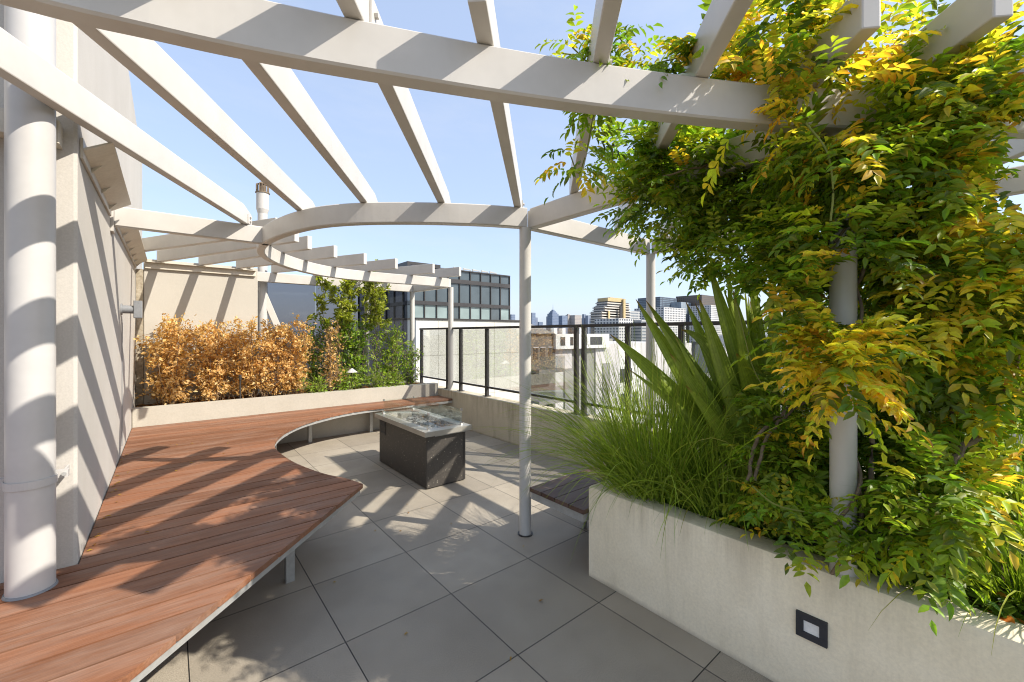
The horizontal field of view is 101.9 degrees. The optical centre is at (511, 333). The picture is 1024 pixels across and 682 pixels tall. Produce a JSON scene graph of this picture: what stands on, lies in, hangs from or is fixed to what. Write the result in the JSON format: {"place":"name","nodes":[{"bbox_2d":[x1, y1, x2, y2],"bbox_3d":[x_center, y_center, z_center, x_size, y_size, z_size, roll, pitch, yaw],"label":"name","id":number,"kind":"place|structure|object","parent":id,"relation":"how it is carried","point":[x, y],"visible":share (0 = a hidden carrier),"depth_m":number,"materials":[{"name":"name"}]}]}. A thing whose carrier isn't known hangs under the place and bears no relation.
{"place":"outdoors","nodes":[
{"label":"outdoors","id":0,"kind":"place"},
{"bbox_2d":[398,261,509,319],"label":"glass building","id":1,"kind":"structure","parent":0,"point":[480,295],"depth_m":41.92,"materials":[{"name":"grey glass"}]},
{"bbox_2d":[415,291,423,300],"bbox_3d":[-8.719,-4.035,38.396,1.200,1.900,0.100,0,0,-40],"label":"window","id":2,"kind":"structure","parent":1,"relation":"in","point":[419,296],"depth_m":38.46,"materials":[{"name":"grey glass"}]},
{"bbox_2d":[415,304,423,317],"bbox_3d":[-8.719,-1.435,38.396,1.200,2.600,0.100,0,0,-40],"label":"window","id":3,"kind":"structure","parent":1,"relation":"in","point":[419,309],"depth_m":38.46,"materials":[{"name":"teal glass"}]},
{"bbox_2d":[425,290,435,300],"bbox_3d":[-7.732,-4.035,39.211,1.200,1.900,0.100,0,0,-40],"label":"window","id":4,"kind":"structure","parent":1,"relation":"in","point":[430,295],"depth_m":39.18,"materials":[{"name":"grey glass"}]},
{"bbox_2d":[425,305,435,317],"bbox_3d":[-7.732,-1.435,39.211,1.200,2.600,0.100,0,0,-40],"label":"window","id":5,"kind":"structure","parent":1,"relation":"in","point":[430,310],"depth_m":39.18,"materials":[{"name":"teal glass"}]},
{"bbox_2d":[437,288,447,301],"bbox_3d":[-6.745,-4.035,40.026,1.200,1.900,0.100,0,0,-40],"label":"window","id":6,"kind":"structure","parent":1,"relation":"in","point":[442,294],"depth_m":40.00,"materials":[{"name":"grey glass"}]},
{"bbox_2d":[437,305,447,317],"bbox_3d":[-6.745,-1.435,40.026,1.200,2.600,0.100,0,0,-40],"label":"window","id":7,"kind":"structure","parent":1,"relation":"in","point":[442,311],"depth_m":40.00,"materials":[{"name":"teal glass"}]},
{"bbox_2d":[451,283,458,302],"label":"window","id":8,"kind":"structure","parent":1,"relation":"in","point":[455,286],"depth_m":40.93,"materials":[{"name":"grey glass"}]},
{"bbox_2d":[453,306,458,318],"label":"window","id":9,"kind":"structure","parent":1,"relation":"in","point":[455,308],"depth_m":40.97,"materials":[{"name":"teal glass"}]},
{"bbox_2d":[460,271,469,280],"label":"window","id":10,"kind":"structure","parent":1,"relation":"in","point":[464,275],"depth_m":41.68,"materials":[{"name":"grey glass"}]},
{"bbox_2d":[460,284,469,302],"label":"window","id":11,"kind":"structure","parent":1,"relation":"in","point":[464,288],"depth_m":41.61,"materials":[{"name":"grey glass"}]},
{"bbox_2d":[460,307,469,318],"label":"window","id":12,"kind":"structure","parent":1,"relation":"in","point":[464,311],"depth_m":41.64,"materials":[{"name":"teal glass"}]},
{"bbox_2d":[471,273,479,281],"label":"window","id":13,"kind":"structure","parent":1,"relation":"in","point":[474,276],"depth_m":42.46,"materials":[{"name":"grey glass"}]},
{"bbox_2d":[471,285,479,303],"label":"window","id":14,"kind":"structure","parent":1,"relation":"in","point":[475,289],"depth_m":42.46,"materials":[{"name":"grey glass"}]},
{"bbox_2d":[471,307,479,318],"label":"window","id":15,"kind":"structure","parent":1,"relation":"in","point":[475,311],"depth_m":42.46,"materials":[{"name":"teal glass"}]},
{"bbox_2d":[481,274,489,282],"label":"window","id":16,"kind":"structure","parent":1,"relation":"in","point":[484,277],"depth_m":43.25,"materials":[{"name":"grey glass"}]},
{"bbox_2d":[481,286,489,304],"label":"window","id":17,"kind":"structure","parent":1,"relation":"in","point":[485,290],"depth_m":43.25,"materials":[{"name":"grey glass"}]},
{"bbox_2d":[481,308,489,319],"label":"window","id":18,"kind":"structure","parent":1,"relation":"in","point":[485,312],"depth_m":43.25,"materials":[{"name":"teal glass"}]},
{"bbox_2d":[491,275,499,282],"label":"window","id":19,"kind":"structure","parent":1,"relation":"in","point":[494,278],"depth_m":44.08,"materials":[{"name":"grey glass"}]},
{"bbox_2d":[491,287,499,304],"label":"window","id":20,"kind":"structure","parent":1,"relation":"in","point":[495,291],"depth_m":44.08,"materials":[{"name":"grey glass"}]},
{"bbox_2d":[491,308,499,319],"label":"window","id":21,"kind":"structure","parent":1,"relation":"in","point":[495,312],"depth_m":44.08,"materials":[{"name":"grey glass"}]},
{"bbox_2d":[501,276,508,283],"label":"window","id":22,"kind":"structure","parent":1,"relation":"in","point":[504,280],"depth_m":44.87,"materials":[{"name":"grey glass"}]},
{"bbox_2d":[501,288,508,305],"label":"window","id":23,"kind":"structure","parent":1,"relation":"in","point":[504,291],"depth_m":44.95,"materials":[{"name":"grey glass"}]},
{"bbox_2d":[501,309,508,319],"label":"window","id":24,"kind":"structure","parent":1,"relation":"in","point":[504,312],"depth_m":44.91,"materials":[{"name":"teal glass"}]},
{"bbox_2d":[139,429,772,681],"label":"terrace floor","id":25,"kind":"structure","parent":0,"point":[457,581],"depth_m":2.33,"materials":[{"name":"grey tile"}]},
{"bbox_2d":[0,4,147,582],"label":"building wall","id":26,"kind":"structure","parent":25,"relation":"on","point":[98,181],"depth_m":2.19,"materials":[{"name":"beige paint"}]},
{"bbox_2d":[0,5,69,601],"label":"downpipe","id":27,"kind":"object","parent":26,"relation":"attached to","point":[29,479],"visible":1,"depth_m":1.70,"materials":[{"name":"metal"}]},
{"bbox_2d":[120,301,142,317],"bbox_3d":[-3.422,-0.223,3.737,0.144,0.155,0.100,0,0,-40],"label":"wall lamp","id":28,"kind":"object","parent":26,"relation":"attached to","point":[136,309],"visible":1,"depth_m":3.72,"materials":[{"name":"white metal"}]},
{"bbox_2d":[136,259,257,404],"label":"back wall","id":29,"kind":"structure","parent":25,"relation":"on","point":[218,294],"depth_m":5.73,"materials":[{"name":"concrete"}]},
{"bbox_2d":[255,181,269,391],"bbox_3d":[-3.916,-0.535,6.520,0.200,3.700,0.200,0,0,-40],"label":"flue pipe","id":30,"kind":"object","parent":29,"relation":"attached to","point":[262,201],"visible":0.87,"depth_m":6.46,"materials":[{"name":"grey metal"}]},
{"bbox_2d":[258,287,288,346],"bbox_3d":[-3.782,-0.260,6.585,0.454,0.985,0.030,0,0,-40],"label":"raking strut","id":31,"kind":"object","parent":30,"relation":"attached to","point":[272,314],"visible":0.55,"depth_m":6.55,"materials":[{"name":"white paint"}]},
{"bbox_2d":[0,395,451,681],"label":"deck bench","id":32,"kind":"object","parent":25,"relation":"on","point":[235,509],"visible":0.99,"depth_m":2.15,"materials":[{"name":"red wood"}]},
{"bbox_2d":[132,382,437,443],"bbox_3d":[-3.068,1.190,6.318,3.976,0.649,0.750,0,0,-40],"label":"planter box","id":33,"kind":"object","parent":25,"relation":"on","point":[153,415],"visible":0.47,"depth_m":5.91,"materials":[{"name":"beige concrete"}]},
{"bbox_2d":[133,313,203,405],"bbox_3d":[-4.393,0.338,5.292,0.783,1.218,0.739,0,0,-40],"label":"dry shrub","id":34,"kind":"object","parent":33,"relation":"in","point":[168,381],"visible":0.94,"depth_m":5.24,"materials":[{"name":"orange plant"}]},
{"bbox_2d":[174,315,259,401],"bbox_3d":[-4.044,0.347,5.625,0.732,1.225,0.854,0,0,16],"label":"dry shrub","id":35,"kind":"object","parent":33,"relation":"in","point":[212,380],"visible":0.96,"depth_m":5.56,"materials":[{"name":"orange plant"}]},
{"bbox_2d":[239,375,241,398],"bbox_3d":[-3.653,0.732,5.582,0.044,0.366,0.043,0,0,-40],"label":"garden stake","id":36,"kind":"object","parent":33,"relation":"in","point":[240,377],"visible":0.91,"depth_m":5.57,"materials":[{"name":"brown metal"}]},
{"bbox_2d":[220,316,290,397],"bbox_3d":[-3.611,0.353,5.904,0.870,1.232,0.778,0,0,-40],"label":"dry shrub","id":37,"kind":"object","parent":33,"relation":"in","point":[251,375],"visible":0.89,"depth_m":5.79,"materials":[{"name":"orange plant"}]},
{"bbox_2d":[137,382,416,406],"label":"leaf litter","id":38,"kind":"object","parent":33,"relation":"on","point":[243,397],"visible":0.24,"depth_m":5.70,"materials":[{"name":"brown plant"}]},
{"bbox_2d":[255,313,325,394],"bbox_3d":[-3.244,0.325,6.156,1.004,1.262,0.718,0,0,-40],"label":"dry shrub","id":39,"kind":"object","parent":33,"relation":"in","point":[294,376],"visible":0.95,"depth_m":6.04,"materials":[{"name":"orange plant"}]},
{"bbox_2d":[296,369,329,397],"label":"seedling","id":40,"kind":"object","parent":33,"relation":"in","point":[319,386],"visible":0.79,"depth_m":6.16,"materials":[{"name":"green plant"}]},
{"bbox_2d":[294,316,336,390],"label":"green shrub","id":41,"kind":"object","parent":33,"relation":"in","point":[316,371],"visible":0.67,"depth_m":6.54,"materials":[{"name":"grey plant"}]},
{"bbox_2d":[315,319,351,390],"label":"dry shrub","id":42,"kind":"object","parent":33,"relation":"in","point":[332,359],"visible":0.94,"depth_m":6.45,"materials":[{"name":"orange plant"}]},
{"bbox_2d":[306,276,362,388],"bbox_3d":[-2.849,-0.079,6.786,0.914,2.049,0.622,0,0,-40],"label":"tall shrub","id":43,"kind":"object","parent":33,"relation":"in","point":[344,314],"visible":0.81,"depth_m":6.73,"materials":[{"name":"green plant"}]},
{"bbox_2d":[332,367,363,389],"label":"seedling","id":44,"kind":"object","parent":33,"relation":"in","point":[343,386],"visible":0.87,"depth_m":6.46,"materials":[{"name":"green plant"}]},
{"bbox_2d":[346,368,356,387],"bbox_3d":[-2.519,0.728,6.532,0.170,0.375,0.170,0,0,-40],"label":"garden light","id":45,"kind":"object","parent":33,"relation":"in","point":[351,370],"visible":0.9,"depth_m":6.50,"materials":[{"name":"white metal"}]},
{"bbox_2d":[327,318,380,388],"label":"green shrub","id":46,"kind":"object","parent":33,"relation":"in","point":[352,348],"visible":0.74,"depth_m":6.79,"materials":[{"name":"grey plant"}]},
{"bbox_2d":[357,362,391,387],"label":"seedling","id":47,"kind":"object","parent":33,"relation":"in","point":[380,384],"visible":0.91,"depth_m":6.80,"materials":[{"name":"green plant"}]},
{"bbox_2d":[358,259,391,384],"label":"tall shrub","id":48,"kind":"object","parent":33,"relation":"in","point":[374,293],"visible":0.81,"depth_m":7.12,"materials":[{"name":"green plant"}]},
{"bbox_2d":[365,322,414,385],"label":"green shrub","id":49,"kind":"object","parent":33,"relation":"in","point":[394,340],"visible":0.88,"depth_m":7.16,"materials":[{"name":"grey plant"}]},
{"bbox_2d":[378,368,409,386],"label":"seedling","id":50,"kind":"object","parent":33,"relation":"in","point":[394,381],"visible":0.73,"depth_m":6.99,"materials":[{"name":"green plant"}]},
{"bbox_2d":[394,340,424,384],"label":"green shrub","id":51,"kind":"object","parent":33,"relation":"in","point":[407,365],"visible":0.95,"depth_m":7.30,"materials":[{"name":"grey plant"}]},
{"bbox_2d":[86,454,541,660],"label":"fallen leaves","id":52,"kind":"object","parent":25,"relation":"on","point":[148,531],"visible":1,"depth_m":2.42,"materials":[{"name":"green plant"}]},
{"bbox_2d":[375,396,471,488],"bbox_3d":[-1.026,1.145,4.625,0.536,0.738,1.267,0,0,-40],"label":"fire pit","id":53,"kind":"object","parent":25,"relation":"on","point":[425,449],"visible":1,"depth_m":4.27,"materials":[{"name":"stone"}]},
{"bbox_2d":[0,0,1023,576],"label":"pergola","id":54,"kind":"object","parent":25,"relation":"on","point":[270,44],"visible":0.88,"depth_m":1.62,"materials":[{"name":"white paint"}]},
{"bbox_2d":[258,381,865,478],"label":"parapet wall","id":55,"kind":"structure","parent":25,"relation":"on","point":[479,409],"depth_m":5.93,"materials":[{"name":"beige concrete"}]},
{"bbox_2d":[268,283,407,388],"bbox_3d":[-3.001,-0.010,7.257,2.520,1.850,0.020,0,0,-40],"label":"glass screen","id":56,"kind":"object","parent":55,"relation":"on","point":[287,300],"visible":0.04,"depth_m":7.04,"materials":[{"name":"grey glass"}]},
{"bbox_2d":[419,319,792,428],"bbox_3d":[1.198,0.420,4.460,0.100,1.070,9.350,0,0,-40],"label":"glass balustrade","id":57,"kind":"object","parent":55,"relation":"on","point":[627,326],"visible":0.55,"depth_m":4.97,"materials":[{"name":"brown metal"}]},
{"bbox_2d":[530,448,658,528],"bbox_3d":[0.921,1.304,3.300,1.655,0.419,0.502,0,0,-40],"label":"slatted bench","id":58,"kind":"object","parent":25,"relation":"on","point":[578,509],"visible":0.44,"depth_m":2.87,"materials":[{"name":"brown wood"}]},
{"bbox_2d":[589,460,1023,681],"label":"planter box","id":59,"kind":"object","parent":25,"relation":"on","point":[724,589],"visible":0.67,"depth_m":1.81,"materials":[{"name":"beige pale concrete"}]},
{"bbox_2d":[475,317,827,556],"bbox_3d":[0.837,0.448,2.608,2.207,1.174,2.223,0,0,-40],"label":"grass clump","id":60,"kind":"object","parent":59,"relation":"in","point":[615,439],"visible":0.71,"depth_m":2.36,"materials":[{"name":"green plant"}]},
{"bbox_2d":[611,254,814,517],"bbox_3d":[1.355,0.279,2.516,1.442,1.540,0.760,0,0,-40],"label":"sword leaf plant","id":61,"kind":"object","parent":59,"relation":"in","point":[731,326],"visible":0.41,"depth_m":2.30,"materials":[{"name":"green plant"}]},
{"bbox_2d":[581,373,900,557],"bbox_3d":[1.164,0.604,2.362,1.576,0.848,1.818,0,0,-8],"label":"grass clump","id":62,"kind":"object","parent":59,"relation":"in","point":[721,498],"visible":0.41,"depth_m":2.15,"materials":[{"name":"green plant"}]},
{"bbox_2d":[534,0,1023,635],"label":"wisteria vine","id":63,"kind":"object","parent":59,"relation":"in","point":[938,324],"visible":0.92,"depth_m":1.51,"materials":[{"name":"green plant"}]},
{"bbox_2d":[796,609,827,648],"bbox_3d":[1.223,1.203,1.697,0.012,0.100,0.107,0,0,-40],"label":"recessed light","id":64,"kind":"object","parent":59,"relation":"attached to","point":[811,628],"visible":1,"depth_m":1.69,"materials":[{"name":"black metal"}]},
{"bbox_2d":[634,459,1023,624],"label":"soil","id":65,"kind":"structure","parent":59,"relation":"in","point":[1009,608],"depth_m":1.56,"materials":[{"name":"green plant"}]},
{"bbox_2d":[805,404,1023,654],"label":"grass clump","id":66,"kind":"object","parent":59,"relation":"in","point":[1016,577],"visible":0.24,"depth_m":1.52,"materials":[{"name":"green plant"}]},
{"bbox_2d":[862,415,1023,580],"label":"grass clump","id":67,"kind":"object","parent":59,"relation":"in","point":[1005,496],"visible":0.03,"depth_m":1.71,"materials":[{"name":"green plant"}]},
{"bbox_2d":[408,318,518,400],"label":"panel wall building","id":68,"kind":"structure","parent":0,"point":[504,354],"depth_m":16.90,"materials":[{"name":"concrete"}]},
{"bbox_2d":[531,313,535,333],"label":"skyline tower","id":69,"kind":"structure","parent":0,"point":[533,318],"depth_m":3117.25,"materials":[{"name":"blue glass"}]},
{"bbox_2d":[547,310,558,333],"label":"skyline tower","id":70,"kind":"structure","parent":0,"point":[552,317],"depth_m":3197.89,"materials":[{"name":"blue glass"}]},
{"bbox_2d":[559,315,566,333],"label":"skyline tower","id":71,"kind":"structure","parent":0,"point":[562,320],"depth_m":3332.01,"materials":[{"name":"blue glass"}]},
{"bbox_2d":[566,314,569,333],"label":"skyline tower","id":72,"kind":"structure","parent":0,"point":[568,323],"depth_m":3508.06,"materials":[{"name":"white concrete"}]},
{"bbox_2d":[569,315,581,333],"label":"skyline tower","id":73,"kind":"structure","parent":0,"point":[575,319],"depth_m":3513.51,"materials":[{"name":"beige concrete"}]},
{"bbox_2d":[129,0,1023,334],"label":"sky","id":74,"kind":"structure","parent":0,"point":[568,276],"materials":[{"name":"blue"}]},
{"bbox_2d":[582,314,585,323],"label":"skyline tower","id":75,"kind":"structure","parent":0,"point":[583,318],"depth_m":3715.65,"materials":[{"name":"stone"}]},
{"bbox_2d":[585,315,590,333],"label":"skyline tower","id":76,"kind":"structure","parent":0,"point":[587,317],"depth_m":3672.77,"materials":[{"name":"stone"}]},
{"bbox_2d":[535,328,670,429],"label":"white apartment building","id":77,"kind":"structure","parent":0,"point":[562,338],"depth_m":34.30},
{"bbox_2d":[560,337,564,345],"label":"window","id":78,"kind":"structure","parent":77,"relation":"in","point":[562,339],"depth_m":31.34,"materials":[{"name":"glass"}]},
{"bbox_2d":[590,337,601,344],"bbox_3d":[6.887,0.545,33.892,1.500,0.640,0.024,0,0,-40],"label":"window","id":79,"kind":"structure","parent":77,"relation":"in","point":[596,339],"depth_m":33.84,"materials":[{"name":"grey glass"}]},
{"bbox_2d":[620,369,624,382],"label":"window","id":80,"kind":"structure","parent":77,"relation":"in","point":[622,370],"depth_m":37.04,"materials":[{"name":"grey glass"}]},
{"bbox_2d":[590,297,630,333],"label":"gold apartment tower","id":81,"kind":"structure","parent":0,"point":[608,308],"depth_m":486.82,"materials":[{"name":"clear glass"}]},
{"bbox_2d":[629,311,639,318],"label":"city tower","id":82,"kind":"structure","parent":0,"point":[634,314],"depth_m":531.83,"materials":[{"name":"white concrete"}]},
{"bbox_2d":[634,320,659,341],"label":"city tower","id":83,"kind":"structure","parent":0,"point":[640,333],"depth_m":458.11,"materials":[{"name":"white concrete"}]},
{"bbox_2d":[634,307,685,340],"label":"city tower","id":84,"kind":"structure","parent":0,"point":[667,314],"depth_m":575.23,"materials":[{"name":"white concrete"}]},
{"bbox_2d":[685,341,691,354],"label":"building","id":85,"kind":"structure","parent":0,"point":[688,346],"depth_m":309.36,"materials":[{"name":"white concrete"}]},
{"bbox_2d":[691,341,698,356],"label":"building","id":86,"kind":"structure","parent":0,"point":[694,343],"depth_m":415.07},
{"bbox_2d":[695,345,708,371],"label":"building","id":87,"kind":"structure","parent":0,"point":[697,347],"depth_m":279.34,"materials":[{"name":"grey concrete"}]},
{"bbox_2d":[719,335,727,355],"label":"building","id":88,"kind":"structure","parent":0,"point":[721,339],"depth_m":343.87,"materials":[{"name":"grey concrete"}]},
{"bbox_2d":[671,335,1022,443],"bbox_3d":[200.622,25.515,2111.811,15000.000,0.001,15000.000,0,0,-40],"label":"ground","id":89,"kind":"structure","parent":0,"point":[1014,435],"depth_m":166.36,"materials":[{"name":"brown soil"}]},
{"bbox_2d":[531,324,564,407],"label":"brown apartment block","id":90,"kind":"structure","parent":89,"relation":"on","point":[542,352],"depth_m":30.32,"materials":[{"name":"grey brick"}]},
{"bbox_2d":[533,347,538,359],"bbox_3d":[1.724,1.390,29.936,0.540,0.890,0.044,0,0,-40],"label":"window","id":91,"kind":"structure","parent":90,"relation":"in","point":[535,349],"depth_m":29.90,"materials":[{"name":"brown glass"}]},
{"bbox_2d":[534,373,538,382],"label":"window","id":92,"kind":"structure","parent":90,"relation":"in","point":[536,376],"depth_m":29.96,"materials":[{"name":"grey glass"}]},
{"bbox_2d":[540,347,545,358],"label":"window","id":93,"kind":"structure","parent":90,"relation":"in","point":[542,348],"depth_m":30.36,"materials":[{"name":"brown glass"}]},
{"bbox_2d":[544,373,547,381],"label":"window","id":94,"kind":"structure","parent":90,"relation":"in","point":[545,374],"depth_m":30.54,"materials":[{"name":"grey glass"}]},
{"bbox_2d":[548,347,552,358],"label":"window","id":95,"kind":"structure","parent":90,"relation":"in","point":[550,349],"depth_m":30.87,"materials":[{"name":"brown glass"}]},
{"bbox_2d":[595,318,640,340],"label":"city tower","id":96,"kind":"structure","parent":89,"relation":"on","point":[620,332],"depth_m":453.22,"materials":[{"name":"white concrete"}]},
{"bbox_2d":[638,297,676,307],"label":"city tower","id":97,"kind":"structure","parent":89,"relation":"on","point":[663,301],"depth_m":751.50,"materials":[{"name":"blue glass"}]},
{"bbox_2d":[671,302,690,342],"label":"city tower","id":98,"kind":"structure","parent":89,"relation":"on","point":[683,305],"depth_m":755.28,"materials":[{"name":"blue glass"}]},
{"bbox_2d":[676,295,715,305],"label":"city tower","id":99,"kind":"structure","parent":89,"relation":"on","point":[704,299],"depth_m":766.92,"materials":[{"name":"grey concrete"}]},
{"bbox_2d":[689,305,721,342],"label":"city tower","id":100,"kind":"structure","parent":89,"relation":"on","point":[711,310],"depth_m":723.50,"materials":[{"name":"white concrete"}]}
]}

